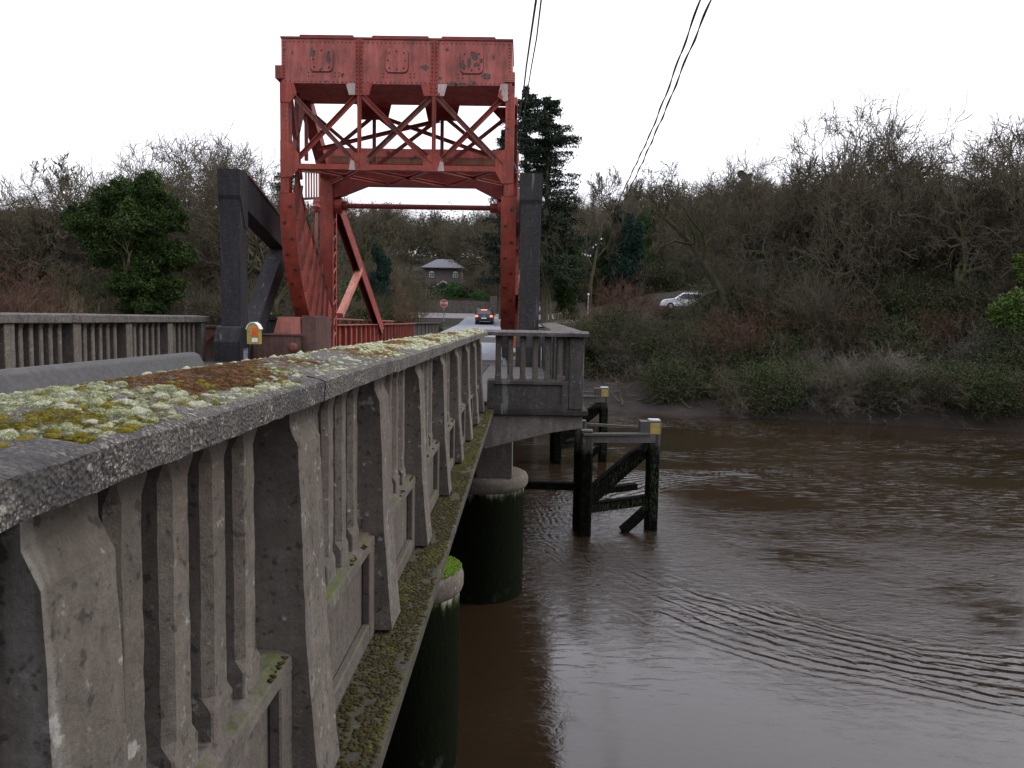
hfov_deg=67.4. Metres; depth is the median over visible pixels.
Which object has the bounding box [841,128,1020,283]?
bare oak
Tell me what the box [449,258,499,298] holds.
woodland thicket
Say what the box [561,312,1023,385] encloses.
ivy ground cover
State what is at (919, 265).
bank thicket
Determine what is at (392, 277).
woodland thicket
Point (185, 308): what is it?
bare shrub
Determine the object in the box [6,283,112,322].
bare shrub
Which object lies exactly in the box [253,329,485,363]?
moss
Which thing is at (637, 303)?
bare shrub
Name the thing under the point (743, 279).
bank thicket
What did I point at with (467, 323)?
approach road
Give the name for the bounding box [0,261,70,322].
bare shrub
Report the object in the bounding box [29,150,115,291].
bare tree
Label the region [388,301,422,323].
bare shrub
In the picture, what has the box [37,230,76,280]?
bare oak
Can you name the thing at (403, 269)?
woodland thicket
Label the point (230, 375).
moss
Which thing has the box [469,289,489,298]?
laurel bush
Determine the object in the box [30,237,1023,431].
ground
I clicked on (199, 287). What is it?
bare shrub
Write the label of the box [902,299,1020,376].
bank shrub
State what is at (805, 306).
bank thicket
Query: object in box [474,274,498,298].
woodland shrub
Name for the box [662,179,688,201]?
bare tree
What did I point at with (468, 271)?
woodland thicket
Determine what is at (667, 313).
ivy thicket
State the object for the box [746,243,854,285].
bank thicket
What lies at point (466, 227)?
bare tree
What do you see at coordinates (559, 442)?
timber fender
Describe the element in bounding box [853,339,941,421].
drooping scrub
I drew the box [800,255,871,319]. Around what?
bank thicket
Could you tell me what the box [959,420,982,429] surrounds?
driftwood
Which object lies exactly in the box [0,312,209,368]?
parapet
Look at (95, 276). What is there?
bare shrub
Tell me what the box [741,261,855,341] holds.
bank thicket
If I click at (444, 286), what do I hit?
hillside cover
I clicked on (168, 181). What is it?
bare oak
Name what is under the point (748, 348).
bank shrub
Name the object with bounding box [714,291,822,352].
bank shrub
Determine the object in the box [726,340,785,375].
bank shrub
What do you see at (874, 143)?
bare oak
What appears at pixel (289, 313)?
bare shrub
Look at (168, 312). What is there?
bare shrub
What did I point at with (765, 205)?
bare oak
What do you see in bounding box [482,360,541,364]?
bridge slab
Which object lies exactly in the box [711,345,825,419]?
drooping scrub
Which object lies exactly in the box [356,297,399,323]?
bare shrub
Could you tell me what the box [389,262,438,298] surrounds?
woodland thicket
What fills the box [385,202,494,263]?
distant tree
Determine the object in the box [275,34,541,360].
lift span
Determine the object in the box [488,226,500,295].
ivy clad tree
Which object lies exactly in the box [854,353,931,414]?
drooping scrub
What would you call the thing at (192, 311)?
bare shrub
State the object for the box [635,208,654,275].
ivy clad tree
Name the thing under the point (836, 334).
bank shrub
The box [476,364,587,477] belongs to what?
bay floor
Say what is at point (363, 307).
bare shrub
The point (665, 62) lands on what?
overhead cable
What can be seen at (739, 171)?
tree
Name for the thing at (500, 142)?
conifer
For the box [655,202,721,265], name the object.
bare oak
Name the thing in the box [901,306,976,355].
bank shrub
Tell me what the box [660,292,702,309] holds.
parked car
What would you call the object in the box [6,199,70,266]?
distant tree
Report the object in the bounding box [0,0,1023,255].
sky
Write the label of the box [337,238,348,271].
ivy wrapped tree
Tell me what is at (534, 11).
bridge cable
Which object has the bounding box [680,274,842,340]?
bank shrub
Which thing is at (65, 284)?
bare shrub
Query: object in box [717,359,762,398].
drooping scrub
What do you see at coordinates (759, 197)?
bare oak
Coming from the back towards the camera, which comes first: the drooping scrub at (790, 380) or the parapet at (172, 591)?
the drooping scrub at (790, 380)
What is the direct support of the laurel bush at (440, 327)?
on the ground at (707, 407)
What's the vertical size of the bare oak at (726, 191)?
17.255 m
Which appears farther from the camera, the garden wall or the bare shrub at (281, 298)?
the garden wall
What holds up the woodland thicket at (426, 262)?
on the ground at (707, 407)
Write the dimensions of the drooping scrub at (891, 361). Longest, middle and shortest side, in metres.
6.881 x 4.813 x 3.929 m
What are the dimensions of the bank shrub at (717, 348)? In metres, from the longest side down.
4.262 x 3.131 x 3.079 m
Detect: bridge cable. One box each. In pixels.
[513,0,536,176]
[517,0,541,172]
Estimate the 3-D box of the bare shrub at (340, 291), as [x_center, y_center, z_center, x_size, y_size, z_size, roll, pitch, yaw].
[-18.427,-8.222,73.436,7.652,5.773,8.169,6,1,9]
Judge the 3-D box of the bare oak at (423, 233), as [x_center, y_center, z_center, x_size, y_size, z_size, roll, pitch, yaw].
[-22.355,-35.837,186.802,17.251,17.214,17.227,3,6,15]
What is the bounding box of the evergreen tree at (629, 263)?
[603,204,646,301]
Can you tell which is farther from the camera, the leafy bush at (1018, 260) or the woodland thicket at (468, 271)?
the woodland thicket at (468, 271)
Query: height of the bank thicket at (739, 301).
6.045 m
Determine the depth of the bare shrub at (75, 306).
54.05 m
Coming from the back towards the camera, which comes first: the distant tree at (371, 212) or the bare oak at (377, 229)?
the distant tree at (371, 212)
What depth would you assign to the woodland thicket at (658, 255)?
130.09 m
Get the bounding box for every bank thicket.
[685,260,782,339]
[699,237,790,320]
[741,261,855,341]
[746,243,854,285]
[747,238,851,300]
[752,260,861,358]
[757,262,865,361]
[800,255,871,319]
[844,246,961,331]
[877,249,977,311]
[881,231,1007,298]
[881,255,924,285]
[881,260,954,296]
[908,256,1023,333]
[936,245,1023,324]
[946,257,1023,311]
[960,252,1023,296]
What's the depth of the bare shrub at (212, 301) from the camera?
65.90 m
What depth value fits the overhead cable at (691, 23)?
15.03 m
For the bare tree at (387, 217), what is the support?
on the ground at (707, 407)
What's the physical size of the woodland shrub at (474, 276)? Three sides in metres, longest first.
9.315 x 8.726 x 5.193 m
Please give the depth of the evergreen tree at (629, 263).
101.43 m
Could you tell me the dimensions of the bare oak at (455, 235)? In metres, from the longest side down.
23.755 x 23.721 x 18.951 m
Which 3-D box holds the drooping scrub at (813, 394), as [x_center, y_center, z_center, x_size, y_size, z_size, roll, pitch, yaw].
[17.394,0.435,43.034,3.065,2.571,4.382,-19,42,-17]
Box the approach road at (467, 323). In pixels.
[440,317,518,336]
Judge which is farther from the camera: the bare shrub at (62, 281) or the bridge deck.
the bare shrub at (62, 281)
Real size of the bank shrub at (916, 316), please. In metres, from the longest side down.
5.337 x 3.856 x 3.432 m
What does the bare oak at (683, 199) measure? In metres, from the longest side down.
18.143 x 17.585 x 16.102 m
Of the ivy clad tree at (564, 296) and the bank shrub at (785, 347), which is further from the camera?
the ivy clad tree at (564, 296)
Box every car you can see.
[475,308,494,324]
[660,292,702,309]
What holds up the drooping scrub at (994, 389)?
on the ground at (707, 407)
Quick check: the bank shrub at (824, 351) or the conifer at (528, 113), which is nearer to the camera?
the bank shrub at (824, 351)
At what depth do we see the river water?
13.95 m
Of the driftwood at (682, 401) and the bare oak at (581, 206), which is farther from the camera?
the bare oak at (581, 206)
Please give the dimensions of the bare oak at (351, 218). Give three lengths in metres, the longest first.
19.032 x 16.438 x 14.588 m
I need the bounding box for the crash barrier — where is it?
[0,352,204,393]
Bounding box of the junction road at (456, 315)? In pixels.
[270,312,563,319]
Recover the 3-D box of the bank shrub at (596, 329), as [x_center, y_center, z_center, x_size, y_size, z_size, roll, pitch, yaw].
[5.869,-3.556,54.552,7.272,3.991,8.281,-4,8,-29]
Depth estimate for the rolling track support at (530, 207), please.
19.56 m
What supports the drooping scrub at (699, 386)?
on the ground at (707, 407)
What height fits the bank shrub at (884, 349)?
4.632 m
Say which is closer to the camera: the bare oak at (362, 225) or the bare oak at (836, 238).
the bare oak at (836, 238)
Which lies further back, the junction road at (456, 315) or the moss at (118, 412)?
the junction road at (456, 315)
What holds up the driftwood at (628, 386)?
on the ground at (707, 407)
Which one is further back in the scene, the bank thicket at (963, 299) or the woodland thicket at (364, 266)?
the woodland thicket at (364, 266)
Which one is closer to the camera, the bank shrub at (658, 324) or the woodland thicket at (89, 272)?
the bank shrub at (658, 324)
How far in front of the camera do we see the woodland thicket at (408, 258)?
178.13 m
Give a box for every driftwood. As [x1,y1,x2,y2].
[614,377,641,392]
[671,392,701,404]
[672,389,691,408]
[901,369,923,408]
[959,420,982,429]
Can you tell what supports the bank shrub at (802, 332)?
on the ground at (707, 407)
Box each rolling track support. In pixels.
[214,169,284,361]
[515,173,542,366]
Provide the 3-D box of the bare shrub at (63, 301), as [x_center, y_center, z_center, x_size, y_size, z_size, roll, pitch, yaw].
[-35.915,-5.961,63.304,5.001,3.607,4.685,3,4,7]
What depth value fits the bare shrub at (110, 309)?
62.19 m
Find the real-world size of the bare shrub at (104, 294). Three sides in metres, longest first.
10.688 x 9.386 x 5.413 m
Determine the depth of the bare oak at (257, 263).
66.62 m
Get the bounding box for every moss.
[0,359,344,448]
[0,360,348,440]
[17,328,483,443]
[26,328,480,431]
[67,358,322,401]
[238,329,484,364]
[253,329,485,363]
[267,384,491,767]
[337,410,492,751]
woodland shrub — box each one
[460,267,490,287]
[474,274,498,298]
[550,265,613,302]
[635,254,696,290]
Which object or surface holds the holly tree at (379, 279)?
on the ground at (707, 407)
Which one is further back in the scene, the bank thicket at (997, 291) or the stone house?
the stone house
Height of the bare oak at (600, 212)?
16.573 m
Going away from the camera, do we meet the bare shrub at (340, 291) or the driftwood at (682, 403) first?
the driftwood at (682, 403)
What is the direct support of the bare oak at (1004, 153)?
on the ground at (707, 407)
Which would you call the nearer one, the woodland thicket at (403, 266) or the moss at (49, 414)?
the moss at (49, 414)
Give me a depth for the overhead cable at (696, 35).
15.71 m
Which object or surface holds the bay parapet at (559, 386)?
on the bay floor
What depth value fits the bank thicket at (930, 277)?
53.87 m
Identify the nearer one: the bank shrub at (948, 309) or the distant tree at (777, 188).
the bank shrub at (948, 309)
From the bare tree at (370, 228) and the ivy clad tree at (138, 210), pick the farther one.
the bare tree at (370, 228)
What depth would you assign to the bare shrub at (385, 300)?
82.15 m
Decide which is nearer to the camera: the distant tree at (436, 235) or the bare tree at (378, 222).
the bare tree at (378, 222)
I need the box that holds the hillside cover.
[400,271,712,304]
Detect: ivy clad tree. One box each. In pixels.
[58,168,198,322]
[359,229,380,266]
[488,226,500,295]
[551,230,585,318]
[587,226,614,304]
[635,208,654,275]
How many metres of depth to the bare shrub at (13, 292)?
62.70 m
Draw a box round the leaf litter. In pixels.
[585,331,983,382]
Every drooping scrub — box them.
[618,336,720,413]
[640,355,669,390]
[651,346,718,382]
[683,373,711,401]
[690,363,729,399]
[693,343,776,407]
[699,362,772,417]
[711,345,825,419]
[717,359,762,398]
[723,351,824,419]
[768,367,813,408]
[772,349,850,406]
[784,352,840,400]
[790,366,851,421]
[807,353,898,420]
[821,347,877,407]
[824,351,888,422]
[845,348,930,419]
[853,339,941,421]
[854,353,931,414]
[856,341,952,422]
[894,342,1006,421]
[910,364,973,414]
[938,338,1023,428]
[975,375,1011,410]
[994,367,1023,415]
[997,363,1023,417]
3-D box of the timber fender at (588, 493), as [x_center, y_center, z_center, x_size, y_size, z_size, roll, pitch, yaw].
[1.902,3.268,19.277,3.606,4.820,1.151,0,5,-17]
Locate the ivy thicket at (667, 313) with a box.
[643,306,688,320]
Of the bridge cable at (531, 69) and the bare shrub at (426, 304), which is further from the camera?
the bare shrub at (426, 304)
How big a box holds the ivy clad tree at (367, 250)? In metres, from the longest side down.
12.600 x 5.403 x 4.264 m
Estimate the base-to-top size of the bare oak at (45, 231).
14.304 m
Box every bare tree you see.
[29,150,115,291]
[56,232,99,285]
[265,159,294,254]
[304,200,342,256]
[352,199,391,264]
[355,202,393,253]
[358,209,392,244]
[368,217,408,268]
[382,201,417,251]
[429,210,457,258]
[459,214,484,272]
[466,212,483,254]
[481,202,500,253]
[549,164,635,308]
[568,191,595,231]
[585,209,606,232]
[594,189,644,227]
[600,176,648,234]
[619,178,642,214]
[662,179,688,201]
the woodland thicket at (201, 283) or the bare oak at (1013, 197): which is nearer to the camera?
the bare oak at (1013, 197)
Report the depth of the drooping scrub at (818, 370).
44.90 m
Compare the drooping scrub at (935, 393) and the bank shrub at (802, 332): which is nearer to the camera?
the drooping scrub at (935, 393)
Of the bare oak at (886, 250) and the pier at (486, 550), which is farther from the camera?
the bare oak at (886, 250)
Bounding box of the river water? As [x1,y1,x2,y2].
[453,411,1023,767]
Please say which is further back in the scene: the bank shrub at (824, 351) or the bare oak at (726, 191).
the bare oak at (726, 191)
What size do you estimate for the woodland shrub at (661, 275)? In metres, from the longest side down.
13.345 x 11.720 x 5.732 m
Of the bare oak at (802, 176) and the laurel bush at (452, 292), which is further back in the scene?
the laurel bush at (452, 292)
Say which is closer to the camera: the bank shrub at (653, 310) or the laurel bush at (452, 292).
the bank shrub at (653, 310)
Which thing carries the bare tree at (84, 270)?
on the ground at (707, 407)
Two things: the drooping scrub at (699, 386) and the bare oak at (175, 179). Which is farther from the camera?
the bare oak at (175, 179)
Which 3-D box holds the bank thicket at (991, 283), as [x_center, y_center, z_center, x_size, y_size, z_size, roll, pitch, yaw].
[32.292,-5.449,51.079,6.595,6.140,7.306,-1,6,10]
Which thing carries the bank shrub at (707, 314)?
on the ground at (707, 407)
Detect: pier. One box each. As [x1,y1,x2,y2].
[382,556,463,767]
[449,466,527,604]
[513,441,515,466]
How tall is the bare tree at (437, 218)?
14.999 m
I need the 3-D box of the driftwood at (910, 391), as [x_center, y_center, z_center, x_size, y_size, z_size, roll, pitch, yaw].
[21.898,0.295,41.845,1.328,2.146,1.013,5,6,38]
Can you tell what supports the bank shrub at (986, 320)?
on the ground at (707, 407)
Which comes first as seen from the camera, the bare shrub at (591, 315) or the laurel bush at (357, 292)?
the bare shrub at (591, 315)
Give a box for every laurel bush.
[337,278,363,318]
[439,323,443,331]
[441,280,472,297]
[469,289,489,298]
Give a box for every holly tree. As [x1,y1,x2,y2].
[367,242,394,304]
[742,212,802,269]
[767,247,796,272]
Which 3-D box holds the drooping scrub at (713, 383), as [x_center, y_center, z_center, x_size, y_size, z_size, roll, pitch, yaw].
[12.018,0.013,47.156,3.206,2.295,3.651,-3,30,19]
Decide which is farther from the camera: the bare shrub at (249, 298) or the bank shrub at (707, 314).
the bare shrub at (249, 298)
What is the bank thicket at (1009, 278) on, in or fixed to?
on the ground at (707, 407)
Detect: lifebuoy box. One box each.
[241,322,262,359]
[502,336,515,364]
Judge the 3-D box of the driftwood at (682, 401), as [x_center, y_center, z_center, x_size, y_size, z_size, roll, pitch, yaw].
[9.962,0.675,45.582,0.691,1.549,1.387,-2,5,-31]
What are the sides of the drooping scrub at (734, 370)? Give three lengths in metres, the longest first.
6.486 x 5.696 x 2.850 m
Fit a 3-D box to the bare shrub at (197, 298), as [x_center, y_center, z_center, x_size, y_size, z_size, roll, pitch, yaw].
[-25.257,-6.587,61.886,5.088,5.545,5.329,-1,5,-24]
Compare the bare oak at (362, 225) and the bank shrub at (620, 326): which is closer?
the bank shrub at (620, 326)
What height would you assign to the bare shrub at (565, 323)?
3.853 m
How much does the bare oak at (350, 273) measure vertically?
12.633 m
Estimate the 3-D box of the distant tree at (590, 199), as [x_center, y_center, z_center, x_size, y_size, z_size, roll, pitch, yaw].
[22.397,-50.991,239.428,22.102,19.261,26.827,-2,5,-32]
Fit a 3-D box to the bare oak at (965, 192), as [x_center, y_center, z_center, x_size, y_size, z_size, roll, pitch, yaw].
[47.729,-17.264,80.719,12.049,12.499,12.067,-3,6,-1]
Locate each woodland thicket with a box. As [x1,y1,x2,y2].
[46,259,85,284]
[54,265,110,286]
[184,270,220,303]
[248,271,288,305]
[337,256,353,288]
[339,258,373,272]
[347,252,427,295]
[374,260,411,284]
[389,246,418,268]
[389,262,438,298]
[390,254,412,273]
[416,253,439,263]
[416,256,436,272]
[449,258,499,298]
[455,258,472,277]
[461,245,491,269]
[650,247,669,267]
[703,266,739,300]
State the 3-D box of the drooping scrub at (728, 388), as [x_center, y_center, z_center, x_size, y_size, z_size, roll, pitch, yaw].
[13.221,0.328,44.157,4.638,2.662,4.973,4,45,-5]
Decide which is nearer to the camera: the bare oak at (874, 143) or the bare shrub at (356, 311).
the bare oak at (874, 143)
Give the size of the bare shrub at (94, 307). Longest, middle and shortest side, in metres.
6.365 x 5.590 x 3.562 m
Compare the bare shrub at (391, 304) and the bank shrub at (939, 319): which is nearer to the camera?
the bank shrub at (939, 319)
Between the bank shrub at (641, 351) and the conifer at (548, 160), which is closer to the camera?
the bank shrub at (641, 351)
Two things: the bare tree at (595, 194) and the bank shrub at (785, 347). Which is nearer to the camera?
the bank shrub at (785, 347)
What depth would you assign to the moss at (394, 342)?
3.01 m
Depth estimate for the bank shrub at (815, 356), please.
47.61 m
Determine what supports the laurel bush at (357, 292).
on the ground at (707, 407)
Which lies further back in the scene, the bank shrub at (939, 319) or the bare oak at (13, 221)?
the bare oak at (13, 221)
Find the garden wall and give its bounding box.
[429,296,584,313]
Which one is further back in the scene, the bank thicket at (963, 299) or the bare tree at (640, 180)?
the bare tree at (640, 180)
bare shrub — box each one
[0,256,118,322]
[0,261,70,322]
[0,274,53,310]
[5,269,77,300]
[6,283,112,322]
[30,284,113,322]
[36,293,115,322]
[38,266,88,294]
[42,271,119,313]
[48,290,96,322]
[56,269,108,298]
[78,289,136,322]
[78,290,110,322]
[134,293,188,322]
[137,278,206,322]
[144,267,220,305]
[168,270,220,324]
[174,292,218,322]
[198,285,220,324]
[203,294,251,324]
[252,275,289,316]
[271,274,359,323]
[272,279,352,321]
[280,272,357,322]
[344,295,368,323]
[348,296,390,322]
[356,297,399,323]
[372,284,401,302]
[375,292,405,323]
[376,292,398,306]
[387,280,408,302]
[388,280,407,305]
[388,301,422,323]
[389,290,428,321]
[399,273,451,321]
[405,294,442,315]
[539,306,595,339]
[567,268,665,322]
[573,303,611,329]
[649,300,675,319]
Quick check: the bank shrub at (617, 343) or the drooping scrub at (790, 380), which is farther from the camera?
the bank shrub at (617, 343)
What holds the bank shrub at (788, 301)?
on the ground at (707, 407)
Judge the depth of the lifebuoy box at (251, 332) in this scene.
19.37 m
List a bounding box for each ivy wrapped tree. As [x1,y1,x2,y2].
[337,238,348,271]
[539,220,585,322]
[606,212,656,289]
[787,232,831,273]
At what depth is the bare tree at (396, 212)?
184.37 m
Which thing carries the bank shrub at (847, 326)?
on the ground at (707, 407)
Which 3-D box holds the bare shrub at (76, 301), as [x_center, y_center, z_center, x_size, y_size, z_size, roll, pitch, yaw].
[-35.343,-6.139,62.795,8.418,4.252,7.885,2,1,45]
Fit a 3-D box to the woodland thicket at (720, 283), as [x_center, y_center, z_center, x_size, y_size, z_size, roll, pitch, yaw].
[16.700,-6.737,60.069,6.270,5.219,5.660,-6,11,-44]
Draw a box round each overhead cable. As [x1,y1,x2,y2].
[582,0,700,252]
[590,0,711,247]
[639,0,687,131]
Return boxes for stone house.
[420,259,466,286]
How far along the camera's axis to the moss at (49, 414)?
0.97 m
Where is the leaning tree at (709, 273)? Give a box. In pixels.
[635,160,745,316]
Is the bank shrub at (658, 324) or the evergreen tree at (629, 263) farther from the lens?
the evergreen tree at (629, 263)
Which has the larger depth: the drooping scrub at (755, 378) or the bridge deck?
the drooping scrub at (755, 378)
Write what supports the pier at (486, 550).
in the river water
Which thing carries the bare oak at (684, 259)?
on the ground at (707, 407)
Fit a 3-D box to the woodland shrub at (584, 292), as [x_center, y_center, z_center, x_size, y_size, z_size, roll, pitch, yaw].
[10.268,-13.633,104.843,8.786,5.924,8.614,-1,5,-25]
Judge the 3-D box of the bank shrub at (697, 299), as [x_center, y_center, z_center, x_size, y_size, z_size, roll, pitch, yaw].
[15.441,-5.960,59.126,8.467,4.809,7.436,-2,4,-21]
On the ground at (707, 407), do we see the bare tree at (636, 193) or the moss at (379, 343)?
the bare tree at (636, 193)
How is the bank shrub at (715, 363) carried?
on the ground at (707, 407)
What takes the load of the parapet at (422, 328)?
on the abutment
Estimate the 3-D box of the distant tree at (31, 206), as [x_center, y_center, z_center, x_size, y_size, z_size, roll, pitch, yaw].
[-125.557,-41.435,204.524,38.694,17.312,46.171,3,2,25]
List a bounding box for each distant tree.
[0,191,53,219]
[3,193,49,224]
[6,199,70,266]
[17,192,73,213]
[347,209,406,244]
[349,197,415,221]
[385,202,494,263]
[392,203,427,242]
[473,203,497,248]
[571,190,620,216]
[752,177,810,205]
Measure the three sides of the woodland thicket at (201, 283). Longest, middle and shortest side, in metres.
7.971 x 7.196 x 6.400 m
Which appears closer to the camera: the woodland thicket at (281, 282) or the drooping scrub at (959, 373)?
the drooping scrub at (959, 373)
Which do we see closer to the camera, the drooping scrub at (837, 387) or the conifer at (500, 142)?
the drooping scrub at (837, 387)
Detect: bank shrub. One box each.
[540,305,641,360]
[580,294,651,342]
[581,314,648,368]
[590,299,659,340]
[591,306,656,344]
[592,333,650,380]
[614,319,686,368]
[625,311,681,346]
[636,315,742,374]
[646,309,754,364]
[656,278,730,334]
[669,287,746,338]
[671,276,732,320]
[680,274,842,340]
[683,336,757,379]
[685,301,824,367]
[700,334,736,360]
[705,323,791,369]
[706,274,856,348]
[706,300,773,340]
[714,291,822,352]
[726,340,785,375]
[729,303,851,360]
[732,275,835,337]
[734,315,823,373]
[787,338,847,373]
[788,320,858,369]
[802,277,877,344]
[812,300,866,357]
[818,314,930,381]
[820,301,917,352]
[831,294,899,357]
[834,288,879,337]
[841,301,967,370]
[859,321,929,368]
[863,286,921,320]
[880,298,942,336]
[901,269,959,321]
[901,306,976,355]
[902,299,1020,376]
[903,289,989,353]
[923,300,999,351]
[930,327,998,377]
[945,294,1023,364]
[946,300,987,340]
[951,312,1023,384]
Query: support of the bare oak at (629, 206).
on the ground at (707, 407)
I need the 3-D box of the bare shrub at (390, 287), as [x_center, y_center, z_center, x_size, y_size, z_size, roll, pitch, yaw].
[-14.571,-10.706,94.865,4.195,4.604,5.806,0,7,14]
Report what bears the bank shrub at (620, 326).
on the ground at (707, 407)
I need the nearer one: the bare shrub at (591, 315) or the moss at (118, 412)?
the moss at (118, 412)
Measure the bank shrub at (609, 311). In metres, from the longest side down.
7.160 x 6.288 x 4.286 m
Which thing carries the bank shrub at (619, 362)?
on the ground at (707, 407)
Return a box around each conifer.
[460,85,586,285]
[473,129,519,318]
[487,95,608,323]
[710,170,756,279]
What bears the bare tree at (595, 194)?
on the ground at (707, 407)
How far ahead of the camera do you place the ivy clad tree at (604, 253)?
102.74 m
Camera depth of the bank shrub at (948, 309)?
50.27 m
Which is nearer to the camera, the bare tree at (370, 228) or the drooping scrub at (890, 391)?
the drooping scrub at (890, 391)
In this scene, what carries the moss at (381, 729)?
on the bridge deck
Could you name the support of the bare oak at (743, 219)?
on the ground at (707, 407)
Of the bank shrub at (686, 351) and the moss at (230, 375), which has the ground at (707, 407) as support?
the bank shrub at (686, 351)
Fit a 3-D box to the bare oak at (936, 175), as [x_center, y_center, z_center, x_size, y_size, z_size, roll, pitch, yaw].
[31.463,-12.437,61.981,12.063,13.075,14.736,3,5,26]
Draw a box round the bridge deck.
[203,359,493,767]
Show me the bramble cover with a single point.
(383, 318)
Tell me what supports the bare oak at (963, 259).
on the ground at (707, 407)
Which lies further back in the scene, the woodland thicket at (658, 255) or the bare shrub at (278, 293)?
the woodland thicket at (658, 255)
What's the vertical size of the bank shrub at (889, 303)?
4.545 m
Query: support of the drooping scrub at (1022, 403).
on the ground at (707, 407)
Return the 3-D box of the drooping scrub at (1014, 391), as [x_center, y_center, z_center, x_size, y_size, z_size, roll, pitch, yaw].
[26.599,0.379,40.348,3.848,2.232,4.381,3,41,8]
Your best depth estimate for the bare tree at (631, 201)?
144.44 m
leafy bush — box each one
[979,286,1023,338]
[982,253,1023,299]
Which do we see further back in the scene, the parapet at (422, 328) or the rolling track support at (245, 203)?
the parapet at (422, 328)
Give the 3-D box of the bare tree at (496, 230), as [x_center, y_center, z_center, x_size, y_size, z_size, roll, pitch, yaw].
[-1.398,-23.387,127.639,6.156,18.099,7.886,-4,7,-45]
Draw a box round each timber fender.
[524,418,660,536]
[549,386,608,463]
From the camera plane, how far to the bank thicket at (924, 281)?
54.45 m
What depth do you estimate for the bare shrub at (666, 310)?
70.27 m
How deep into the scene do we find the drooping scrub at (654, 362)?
49.03 m
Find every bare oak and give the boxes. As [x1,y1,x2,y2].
[0,161,113,297]
[0,176,51,295]
[24,141,267,295]
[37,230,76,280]
[56,127,279,304]
[64,254,105,282]
[127,129,285,293]
[162,113,341,317]
[253,221,361,287]
[262,205,340,259]
[318,201,393,259]
[319,195,365,264]
[356,210,385,248]
[377,201,422,264]
[386,200,453,269]
[418,204,498,282]
[540,193,609,262]
[556,197,646,285]
[580,197,613,243]
[614,199,656,240]
[625,180,690,276]
[639,180,706,259]
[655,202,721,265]
[661,219,719,292]
[662,179,760,283]
[663,131,827,280]
[703,165,773,237]
[716,182,792,273]
[728,87,972,297]
[746,175,862,258]
[783,132,917,317]
[793,117,965,271]
[804,158,930,312]
[830,140,988,259]
[838,111,981,261]
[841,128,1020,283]
[911,146,1023,324]
[926,112,1023,288]
[943,109,1023,267]
[951,164,1010,223]
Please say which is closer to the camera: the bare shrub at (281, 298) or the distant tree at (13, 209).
the bare shrub at (281, 298)
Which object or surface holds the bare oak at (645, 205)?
on the ground at (707, 407)
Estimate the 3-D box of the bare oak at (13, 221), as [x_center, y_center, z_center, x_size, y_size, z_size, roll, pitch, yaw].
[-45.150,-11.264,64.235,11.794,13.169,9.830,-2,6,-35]
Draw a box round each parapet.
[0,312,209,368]
[0,330,487,767]
[404,322,440,335]
[484,323,588,409]
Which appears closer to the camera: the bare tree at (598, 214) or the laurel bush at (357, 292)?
the laurel bush at (357, 292)
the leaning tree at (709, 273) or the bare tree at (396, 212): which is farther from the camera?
the bare tree at (396, 212)
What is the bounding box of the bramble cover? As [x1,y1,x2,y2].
[1,308,423,324]
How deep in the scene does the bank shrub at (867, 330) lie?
50.05 m
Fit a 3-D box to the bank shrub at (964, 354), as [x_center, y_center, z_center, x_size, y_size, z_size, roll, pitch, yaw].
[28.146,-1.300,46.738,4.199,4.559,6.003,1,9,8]
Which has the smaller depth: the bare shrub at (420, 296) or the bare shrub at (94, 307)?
the bare shrub at (94, 307)
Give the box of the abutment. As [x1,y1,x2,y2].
[480,337,506,358]
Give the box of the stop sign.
[440,300,447,321]
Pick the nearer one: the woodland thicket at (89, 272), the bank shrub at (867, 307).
the bank shrub at (867, 307)
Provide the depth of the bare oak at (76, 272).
107.77 m
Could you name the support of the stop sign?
on the ground at (707, 407)
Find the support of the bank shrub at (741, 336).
on the ground at (707, 407)
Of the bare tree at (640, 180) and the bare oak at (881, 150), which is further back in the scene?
the bare tree at (640, 180)
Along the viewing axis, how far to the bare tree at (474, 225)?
167.62 m
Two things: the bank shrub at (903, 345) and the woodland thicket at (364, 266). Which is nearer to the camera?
the bank shrub at (903, 345)
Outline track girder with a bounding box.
[206,316,331,358]
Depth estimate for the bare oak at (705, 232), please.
84.70 m
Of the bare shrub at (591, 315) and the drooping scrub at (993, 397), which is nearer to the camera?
the drooping scrub at (993, 397)
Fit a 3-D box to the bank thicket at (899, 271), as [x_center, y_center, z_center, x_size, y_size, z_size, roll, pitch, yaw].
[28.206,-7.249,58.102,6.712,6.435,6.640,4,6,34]
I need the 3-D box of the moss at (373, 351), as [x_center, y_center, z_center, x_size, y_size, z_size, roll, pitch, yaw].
[-0.630,-0.358,5.950,0.456,0.051,11.005,1,5,1]
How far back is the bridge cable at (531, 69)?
10.14 m
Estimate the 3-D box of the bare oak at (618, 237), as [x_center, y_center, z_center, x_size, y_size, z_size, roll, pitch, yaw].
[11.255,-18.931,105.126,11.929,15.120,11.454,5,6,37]
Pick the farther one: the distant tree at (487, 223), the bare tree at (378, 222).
the distant tree at (487, 223)
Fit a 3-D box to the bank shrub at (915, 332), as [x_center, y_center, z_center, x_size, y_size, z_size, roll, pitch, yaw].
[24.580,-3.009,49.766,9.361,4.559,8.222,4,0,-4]

